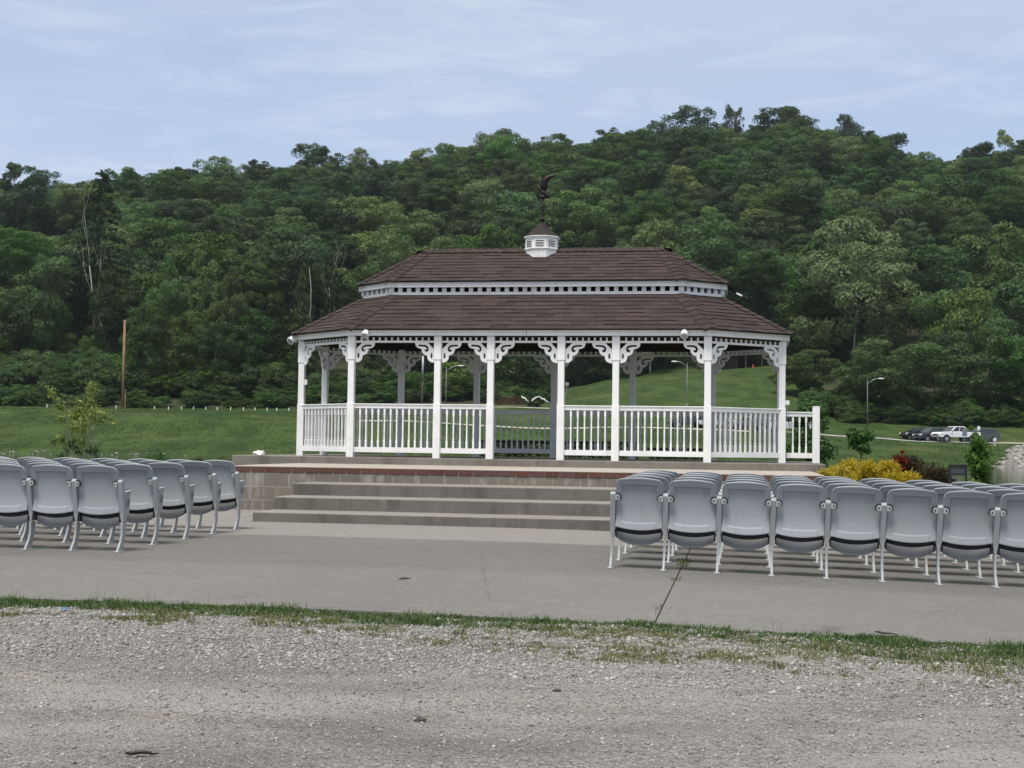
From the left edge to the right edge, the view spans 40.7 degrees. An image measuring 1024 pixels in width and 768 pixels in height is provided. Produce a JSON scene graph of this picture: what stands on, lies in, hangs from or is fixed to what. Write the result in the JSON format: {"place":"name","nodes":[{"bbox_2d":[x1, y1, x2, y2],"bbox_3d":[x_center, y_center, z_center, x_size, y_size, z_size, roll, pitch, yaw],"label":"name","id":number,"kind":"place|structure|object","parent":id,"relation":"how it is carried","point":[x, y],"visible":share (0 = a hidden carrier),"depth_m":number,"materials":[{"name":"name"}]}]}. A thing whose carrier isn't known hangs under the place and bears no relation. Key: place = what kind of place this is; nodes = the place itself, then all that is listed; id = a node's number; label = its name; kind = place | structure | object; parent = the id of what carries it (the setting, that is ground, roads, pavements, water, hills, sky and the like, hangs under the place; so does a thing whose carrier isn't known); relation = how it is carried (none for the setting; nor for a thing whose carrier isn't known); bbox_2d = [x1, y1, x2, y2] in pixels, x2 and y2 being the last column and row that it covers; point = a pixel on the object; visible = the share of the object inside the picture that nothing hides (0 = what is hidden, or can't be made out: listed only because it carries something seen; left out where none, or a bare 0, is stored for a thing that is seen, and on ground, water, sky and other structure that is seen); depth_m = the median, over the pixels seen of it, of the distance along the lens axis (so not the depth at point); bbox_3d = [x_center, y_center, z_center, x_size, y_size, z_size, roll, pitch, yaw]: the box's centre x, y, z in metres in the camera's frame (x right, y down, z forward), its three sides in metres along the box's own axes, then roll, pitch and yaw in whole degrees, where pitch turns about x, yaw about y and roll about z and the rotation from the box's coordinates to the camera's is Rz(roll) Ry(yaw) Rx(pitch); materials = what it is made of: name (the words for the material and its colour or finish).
{"place":"outdoors","nodes":[
{"label":"outdoors","id":0,"kind":"place"},
{"bbox_2d":[0,509,264,555],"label":"seating slab","id":1,"kind":"structure","parent":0,"point":[45,537],"depth_m":15.78,"materials":[{"name":"concrete"}]},
{"bbox_2d":[0,464,28,526],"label":"stadium seat","id":2,"kind":"object","parent":1,"relation":"on","point":[13,504],"visible":0.97,"depth_m":13.51,"materials":[{"name":"grey plastic"}]},
{"bbox_2d":[17,462,61,541],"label":"stadium seat","id":3,"kind":"object","parent":1,"relation":"on","point":[24,537],"visible":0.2,"depth_m":14.38,"materials":[{"name":"grey plastic"}]},
{"bbox_2d":[20,464,74,549],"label":"stadium seat","id":4,"kind":"object","parent":1,"relation":"on","point":[49,497],"visible":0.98,"depth_m":13.46,"materials":[{"name":"grey plastic"}]},
{"bbox_2d":[60,463,104,542],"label":"stadium seat","id":5,"kind":"object","parent":1,"relation":"on","point":[73,468],"visible":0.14,"depth_m":14.29,"materials":[{"name":"grey plastic"}]},
{"bbox_2d":[0,516,690,622],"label":"seating slab","id":6,"kind":"structure","parent":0,"point":[552,574],"depth_m":11.85,"materials":[{"name":"concrete"}]},
{"bbox_2d":[66,465,131,552],"bbox_3d":[-4.015,1.203,13.439,0.582,0.832,0.326,0,-3,10],"label":"stadium seat","id":7,"kind":"object","parent":6,"relation":"on","point":[101,494],"visible":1,"depth_m":13.37,"materials":[{"name":"grey plastic"}]},
{"bbox_2d":[104,463,164,545],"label":"stadium seat","id":8,"kind":"object","parent":6,"relation":"on","point":[147,492],"visible":0.68,"depth_m":14.22,"materials":[{"name":"grey plastic"}]},
{"bbox_2d":[139,462,195,539],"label":"stadium seat","id":9,"kind":"object","parent":6,"relation":"on","point":[178,495],"visible":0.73,"depth_m":15.02,"materials":[{"name":"grey plastic"}]},
{"bbox_2d":[169,461,222,533],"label":"stadium seat","id":10,"kind":"object","parent":6,"relation":"on","point":[207,487],"visible":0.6,"depth_m":15.83,"materials":[{"name":"grey plastic"}]},
{"bbox_2d":[194,460,244,529],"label":"stadium seat","id":11,"kind":"object","parent":6,"relation":"on","point":[228,476],"visible":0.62,"depth_m":16.54,"materials":[{"name":"grey plastic"}]},
{"bbox_2d":[607,477,662,568],"bbox_3d":[1.136,1.267,12.617,0.482,0.832,0.326,2,-3,9],"label":"stadium seat","id":12,"kind":"object","parent":6,"relation":"on","point":[636,512],"visible":1,"depth_m":12.55,"materials":[{"name":"grey plastic"}]},
{"bbox_2d":[615,475,667,560],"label":"stadium seat","id":13,"kind":"object","parent":6,"relation":"on","point":[663,480],"visible":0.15,"depth_m":13.29,"materials":[{"name":"grey plastic"}]},
{"bbox_2d":[657,479,716,571],"bbox_3d":[1.582,1.279,12.536,0.531,0.832,0.326,2,-3,10],"label":"stadium seat","id":14,"kind":"object","parent":6,"relation":"on","point":[689,514],"visible":1,"depth_m":12.46,"materials":[{"name":"grey plastic"}]},
{"bbox_2d":[663,477,717,562],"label":"stadium seat","id":15,"kind":"object","parent":6,"relation":"on","point":[715,482],"visible":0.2,"depth_m":13.22,"materials":[{"name":"grey plastic"}]},
{"bbox_2d":[0,604,1023,767],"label":"gravel lot","id":16,"kind":"structure","parent":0,"point":[263,752],"depth_m":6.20,"materials":[{"name":"grey gravel"}]},
{"bbox_2d":[0,195,1023,466],"bbox_3d":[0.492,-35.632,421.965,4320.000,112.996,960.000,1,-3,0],"label":"ground","id":17,"kind":"structure","parent":0,"point":[752,387],"depth_m":163.25,"materials":[{"name":"green plant"}]},
{"bbox_2d":[7,253,67,352],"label":"broadleaf tree","id":18,"kind":"object","parent":17,"relation":"on","point":[41,303],"visible":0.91,"depth_m":212.91,"materials":[{"name":"green plant"}]},
{"bbox_2d":[44,381,119,459],"bbox_3d":[-8.371,1.098,26.933,1.477,2.366,0.929,1,-3,0],"label":"sapling","id":19,"kind":"object","parent":17,"relation":"on","point":[82,426],"visible":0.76,"depth_m":26.93,"materials":[{"name":"green plant"}]},
{"bbox_2d":[76,180,110,341],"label":"bare tree","id":20,"kind":"object","parent":17,"relation":"on","point":[100,267],"visible":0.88,"depth_m":231.91,"materials":[{"name":"grey plant"}]},
{"bbox_2d":[68,169,135,342],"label":"conifer tree","id":21,"kind":"object","parent":17,"relation":"on","point":[98,228],"visible":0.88,"depth_m":262.78,"materials":[{"name":"green plant"}]},
{"bbox_2d":[85,268,144,347],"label":"broadleaf tree","id":22,"kind":"object","parent":17,"relation":"on","point":[109,309],"visible":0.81,"depth_m":216.47,"materials":[{"name":"green plant"}]},
{"bbox_2d":[121,319,125,407],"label":"utility pole","id":23,"kind":"object","parent":17,"relation":"on","point":[123,372],"visible":0.88,"depth_m":186.15,"materials":[{"name":"brown wood"}]},
{"bbox_2d":[146,252,189,364],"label":"broadleaf tree","id":24,"kind":"object","parent":17,"relation":"on","point":[172,296],"visible":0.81,"depth_m":205.75,"materials":[{"name":"green plant"}]},
{"bbox_2d":[158,309,208,372],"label":"broadleaf tree","id":25,"kind":"object","parent":17,"relation":"on","point":[190,342],"visible":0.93,"depth_m":199.79,"materials":[{"name":"green plant"}]},
{"bbox_2d":[175,248,230,351],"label":"broadleaf tree","id":26,"kind":"object","parent":17,"relation":"on","point":[200,302],"visible":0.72,"depth_m":207.62,"materials":[{"name":"green plant"}]},
{"bbox_2d":[197,322,240,396],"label":"broadleaf tree","id":27,"kind":"object","parent":17,"relation":"on","point":[204,349],"visible":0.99,"depth_m":198.65,"materials":[{"name":"green plant"}]},
{"bbox_2d":[209,265,254,360],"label":"broadleaf tree","id":28,"kind":"object","parent":17,"relation":"on","point":[234,305],"visible":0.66,"depth_m":203.50,"materials":[{"name":"green plant"}]},
{"bbox_2d":[220,307,274,366],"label":"broadleaf tree","id":29,"kind":"object","parent":17,"relation":"on","point":[248,339],"visible":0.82,"depth_m":202.30,"materials":[{"name":"green plant"}]},
{"bbox_2d":[263,333,296,380],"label":"conifer tree","id":30,"kind":"object","parent":17,"relation":"on","point":[276,355],"visible":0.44,"depth_m":205.26,"materials":[{"name":"green plant"}]},
{"bbox_2d":[284,262,321,370],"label":"conifer tree","id":31,"kind":"object","parent":17,"relation":"on","point":[300,286],"visible":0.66,"depth_m":206.26,"materials":[{"name":"green plant"}]},
{"bbox_2d":[313,264,345,372],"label":"conifer tree","id":32,"kind":"object","parent":17,"relation":"on","point":[334,283],"visible":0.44,"depth_m":222.51,"materials":[{"name":"green plant"}]},
{"bbox_2d":[374,351,446,378],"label":"broadleaf tree","id":33,"kind":"object","parent":17,"relation":"on","point":[428,368],"visible":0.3,"depth_m":213.10,"materials":[{"name":"green plant"}]},
{"bbox_2d":[441,361,486,393],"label":"broadleaf tree","id":34,"kind":"object","parent":17,"relation":"on","point":[453,374],"visible":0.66,"depth_m":205.68,"materials":[{"name":"green plant"}]},
{"bbox_2d":[0,406,1022,465],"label":"bank grass","id":35,"kind":"structure","parent":17,"relation":"on","point":[258,411],"depth_m":153.65,"materials":[{"name":"green plant"}]},
{"bbox_2d":[232,454,825,530],"bbox_3d":[0.024,2.145,23.335,10.335,1.729,11.500,0,-3,10],"label":"concrete stage","id":36,"kind":"object","parent":17,"relation":"on","point":[532,492],"visible":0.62,"depth_m":19.94,"materials":[{"name":"grey concrete"}]},
{"bbox_2d":[291,175,795,462],"bbox_3d":[0.555,-1.249,25.786,9.261,5.300,4.100,0,-3,10],"label":"gazebo","id":37,"kind":"object","parent":36,"relation":"on","point":[544,292],"visible":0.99,"depth_m":24.58,"materials":[{"name":"white paint"}]},
{"bbox_2d":[479,440,637,458],"bbox_3d":[0.937,1.710,29.237,3.498,1.042,0.647,0,-3,10],"label":"clipped hedge","id":38,"kind":"object","parent":36,"relation":"on","point":[541,446],"visible":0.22,"depth_m":29.06,"materials":[{"name":"green plant"}]},
{"bbox_2d":[647,447,702,459],"bbox_3d":[3.402,1.785,28.821,1.195,0.924,0.646,0,-3,10],"label":"clipped hedge","id":39,"kind":"object","parent":36,"relation":"on","point":[675,458],"visible":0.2,"depth_m":28.59,"materials":[{"name":"green plant"}]},
{"bbox_2d":[786,406,819,462],"bbox_3d":[5.120,0.892,24.312,0.578,1.000,0.133,0,-3,10],"label":"stair railing","id":40,"kind":"object","parent":36,"relation":"on","point":[814,414],"visible":0.98,"depth_m":24.26,"materials":[{"name":"white paint"}]},
{"bbox_2d":[537,188,622,247],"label":"broadleaf tree","id":41,"kind":"object","parent":17,"relation":"on","point":[594,239],"visible":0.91,"depth_m":329.22,"materials":[{"name":"green plant"}]},
{"bbox_2d":[565,352,602,385],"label":"broadleaf tree","id":42,"kind":"object","parent":17,"relation":"on","point":[579,360],"visible":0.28,"depth_m":245.50,"materials":[{"name":"green plant"}]},
{"bbox_2d":[621,218,684,257],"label":"broadleaf tree","id":43,"kind":"object","parent":17,"relation":"on","point":[650,236],"visible":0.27,"depth_m":299.79,"materials":[{"name":"green plant"}]},
{"bbox_2d":[632,150,674,177],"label":"broadleaf tree","id":44,"kind":"object","parent":17,"relation":"on","point":[658,156],"visible":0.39,"depth_m":419.86,"materials":[{"name":"green plant"}]},
{"bbox_2d":[667,416,702,427],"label":"parked car","id":45,"kind":"object","parent":17,"relation":"on","point":[694,420],"visible":0.49,"depth_m":165.13,"materials":[{"name":"grey paint"}]},
{"bbox_2d":[659,104,723,137],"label":"broadleaf tree","id":46,"kind":"object","parent":17,"relation":"on","point":[696,113],"visible":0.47,"depth_m":518.95,"materials":[{"name":"green plant"}]},
{"bbox_2d":[688,350,762,369],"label":"picnic shelter","id":47,"kind":"object","parent":17,"relation":"on","point":[731,362],"visible":0.34,"depth_m":243.91,"materials":[{"name":"wood"}]},
{"bbox_2d":[722,103,739,134],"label":"broadleaf tree","id":48,"kind":"object","parent":17,"relation":"on","point":[730,113],"visible":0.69,"depth_m":523.98,"materials":[{"name":"green plant"}]},
{"bbox_2d":[786,398,839,468],"bbox_3d":[6.231,1.459,29.041,1.234,2.324,1.216,1,-3,0],"label":"leafy shrub","id":49,"kind":"object","parent":17,"relation":"on","point":[828,448],"visible":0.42,"depth_m":28.83,"materials":[{"name":"green plant"}]},
{"bbox_2d":[816,463,855,479],"bbox_3d":[5.048,1.799,21.730,0.897,1.150,0.727,1,-3,0],"label":"golden shrub","id":50,"kind":"object","parent":17,"relation":"on","point":[842,470],"visible":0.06,"depth_m":21.66,"materials":[{"name":"yellow plant"}]},
{"bbox_2d":[833,113,864,137],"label":"broadleaf tree","id":51,"kind":"object","parent":17,"relation":"on","point":[849,126],"visible":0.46,"depth_m":505.41,"materials":[{"name":"green plant"}]},
{"bbox_2d":[845,427,875,461],"bbox_3d":[6.302,1.587,24.978,0.513,1.628,0.444,0,-3,24],"label":"young tree","id":52,"kind":"object","parent":17,"relation":"on","point":[858,439],"visible":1,"depth_m":24.93,"materials":[{"name":"green plant"}]},
{"bbox_2d":[784,215,937,366],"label":"broadleaf tree","id":53,"kind":"object","parent":17,"relation":"on","point":[878,299],"visible":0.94,"depth_m":231.20,"materials":[{"name":"green plant"}]},
{"bbox_2d":[827,456,921,482],"bbox_3d":[5.836,1.776,22.430,1.747,1.198,1.332,1,-3,0],"label":"golden shrub","id":54,"kind":"object","parent":17,"relation":"on","point":[888,469],"visible":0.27,"depth_m":22.25,"materials":[{"name":"yellow plant"}]},
{"bbox_2d":[829,338,949,406],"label":"broadleaf tree","id":55,"kind":"object","parent":17,"relation":"on","point":[918,354],"visible":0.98,"depth_m":189.40,"materials":[{"name":"green plant"}]},
{"bbox_2d":[888,450,925,478],"bbox_3d":[6.792,1.774,23.921,0.954,1.286,0.904,3,-3,-39],"label":"red flowering shrub","id":56,"kind":"object","parent":17,"relation":"on","point":[907,462],"visible":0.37,"depth_m":23.77,"materials":[{"name":"red plant"}]},
{"bbox_2d":[903,330,957,393],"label":"broadleaf tree","id":57,"kind":"object","parent":17,"relation":"on","point":[941,339],"visible":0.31,"depth_m":207.65,"materials":[{"name":"green plant"}]},
{"bbox_2d":[916,462,958,483],"bbox_3d":[6.785,1.839,22.569,1.042,1.203,0.921,0,-3,18],"label":"maroon shrub","id":58,"kind":"object","parent":17,"relation":"on","point":[941,473],"visible":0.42,"depth_m":22.40,"materials":[{"name":"brown plant"}]},
{"bbox_2d":[930,426,980,441],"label":"pickup truck","id":59,"kind":"object","parent":17,"relation":"on","point":[947,433],"visible":0.79,"depth_m":165.06,"materials":[{"name":"white paint"}]},
{"bbox_2d":[948,464,966,483],"bbox_3d":[7.077,1.838,21.945,0.290,1.115,0.030,1,-3,4],"label":"sign frame","id":60,"kind":"object","parent":17,"relation":"on","point":[957,469],"visible":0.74,"depth_m":21.96,"materials":[{"name":"black plastic"}]},
{"bbox_2d":[959,424,994,484],"bbox_3d":[7.907,1.536,23.524,0.592,1.707,0.628,0,-3,23],"label":"young tree","id":61,"kind":"object","parent":17,"relation":"on","point":[977,457],"visible":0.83,"depth_m":23.43,"materials":[{"name":"green plant"}]},
{"bbox_2d":[933,317,1023,404],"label":"broadleaf tree","id":62,"kind":"object","parent":17,"relation":"on","point":[993,330],"visible":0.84,"depth_m":194.46,"materials":[{"name":"green plant"}]},
{"bbox_2d":[952,220,1023,321],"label":"broadleaf tree","id":63,"kind":"object","parent":17,"relation":"on","point":[975,250],"visible":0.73,"depth_m":262.27,"materials":[{"name":"green plant"}]},
{"bbox_2d":[968,276,1023,336],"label":"broadleaf tree","id":64,"kind":"object","parent":17,"relation":"on","point":[1009,292],"visible":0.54,"depth_m":222.05,"materials":[{"name":"green plant"}]},
{"bbox_2d":[993,129,1014,165],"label":"broadleaf tree","id":65,"kind":"object","parent":17,"relation":"on","point":[1006,139],"visible":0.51,"depth_m":472.61,"materials":[{"name":"green plant"}]},
{"bbox_2d":[988,334,1023,409],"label":"broadleaf tree","id":66,"kind":"object","parent":17,"relation":"on","point":[1017,374],"visible":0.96,"depth_m":189.94,"materials":[{"name":"green plant"}]},
{"bbox_2d":[992,445,1023,467],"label":"shore rocks","id":67,"kind":"object","parent":17,"relation":"on","point":[1015,456],"visible":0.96,"depth_m":143.40,"materials":[{"name":"white stone"}]},
{"bbox_2d":[0,593,1023,667],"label":"edge grass","id":68,"kind":"structure","parent":0,"point":[900,641],"depth_m":8.78,"materials":[{"name":"green plant"}]},
{"bbox_2d":[0,602,1023,689],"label":"sparse grass","id":69,"kind":"structure","parent":0,"point":[159,613],"depth_m":8.18,"materials":[{"name":"green plant"}]},
{"bbox_2d":[0,0,1023,188],"label":"sky","id":70,"kind":"structure","parent":0,"point":[87,87],"materials":[{"name":"blue"}]},
{"bbox_2d":[361,420,748,431],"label":"path","id":71,"kind":"structure","parent":0,"point":[565,428],"depth_m":163.85,"materials":[{"name":"grey concrete"}]},
{"bbox_2d":[657,537,1023,646],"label":"seating slab","id":72,"kind":"structure","parent":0,"point":[743,590],"depth_m":10.90,"materials":[{"name":"concrete"}]},
{"bbox_2d":[710,482,770,573],"bbox_3d":[2.056,1.293,12.468,0.531,0.832,0.326,2,-3,10],"label":"stadium seat","id":73,"kind":"object","parent":72,"relation":"on","point":[743,511],"visible":1,"depth_m":12.39,"materials":[{"name":"grey plastic"}]},
{"bbox_2d":[717,479,768,565],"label":"stadium seat","id":74,"kind":"object","parent":72,"relation":"on","point":[741,480],"visible":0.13,"depth_m":13.14,"materials":[{"name":"grey plastic"}]},
{"bbox_2d":[767,481,818,567],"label":"stadium seat","id":75,"kind":"object","parent":72,"relation":"on","point":[778,484],"visible":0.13,"depth_m":13.09,"materials":[{"name":"grey plastic"}]},
{"bbox_2d":[765,484,825,576],"bbox_3d":[2.526,1.306,12.391,0.531,0.832,0.326,2,-3,9],"label":"stadium seat","id":76,"kind":"object","parent":72,"relation":"on","point":[797,518],"visible":1,"depth_m":12.32,"materials":[{"name":"grey plastic"}]},
{"bbox_2d":[818,483,869,570],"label":"stadium seat","id":77,"kind":"object","parent":72,"relation":"on","point":[830,488],"visible":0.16,"depth_m":13.01,"materials":[{"name":"grey plastic"}]},
{"bbox_2d":[819,486,880,579],"bbox_3d":[2.998,1.320,12.312,0.531,0.832,0.326,2,-2,10],"label":"stadium seat","id":78,"kind":"object","parent":72,"relation":"on","point":[852,521],"visible":1,"depth_m":12.24,"materials":[{"name":"grey plastic"}]},
{"bbox_2d":[863,482,912,565],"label":"stadium seat","id":79,"kind":"object","parent":72,"relation":"on","point":[878,486],"visible":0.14,"depth_m":13.67,"materials":[{"name":"grey plastic"}]},
{"bbox_2d":[870,485,922,573],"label":"stadium seat","id":80,"kind":"object","parent":72,"relation":"on","point":[884,490],"visible":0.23,"depth_m":12.93,"materials":[{"name":"grey plastic"}]},
{"bbox_2d":[875,488,937,582],"bbox_3d":[3.468,1.333,12.223,0.531,0.832,0.326,2,-2,9],"label":"stadium seat","id":81,"kind":"object","parent":72,"relation":"on","point":[908,517],"visible":1,"depth_m":12.15,"materials":[{"name":"grey plastic"}]},
{"bbox_2d":[922,487,976,575],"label":"stadium seat","id":82,"kind":"object","parent":72,"relation":"on","point":[941,492],"visible":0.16,"depth_m":12.84,"materials":[{"name":"grey plastic"}]},
{"bbox_2d":[931,490,994,585],"bbox_3d":[3.939,1.346,12.144,0.531,0.832,0.326,2,-2,9],"label":"stadium seat","id":83,"kind":"object","parent":72,"relation":"on","point":[964,526],"visible":1,"depth_m":12.07,"materials":[{"name":"grey plastic"}]},
{"bbox_2d":[975,489,1023,578],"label":"stadium seat","id":84,"kind":"object","parent":72,"relation":"on","point":[998,494],"visible":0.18,"depth_m":12.78,"materials":[{"name":"grey plastic"}]},
{"bbox_2d":[988,493,1023,587],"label":"stadium seat","id":85,"kind":"object","parent":72,"relation":"on","point":[1008,530],"visible":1,"depth_m":12.01,"materials":[{"name":"grey plastic"}]},
{"bbox_2d":[756,430,1023,443],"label":"road","id":86,"kind":"structure","parent":0,"point":[923,441],"depth_m":165.40,"materials":[{"name":"grey asphalt"}]},
{"bbox_2d":[912,428,952,440],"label":"parked car","id":87,"kind":"object","parent":86,"relation":"on","point":[925,433],"visible":0.56,"depth_m":166.60,"materials":[{"name":"blue paint"}]},
{"bbox_2d":[958,428,1000,441],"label":"parked car","id":88,"kind":"object","parent":86,"relation":"on","point":[990,434],"visible":0.5,"depth_m":167.37,"materials":[{"name":"grey paint"}]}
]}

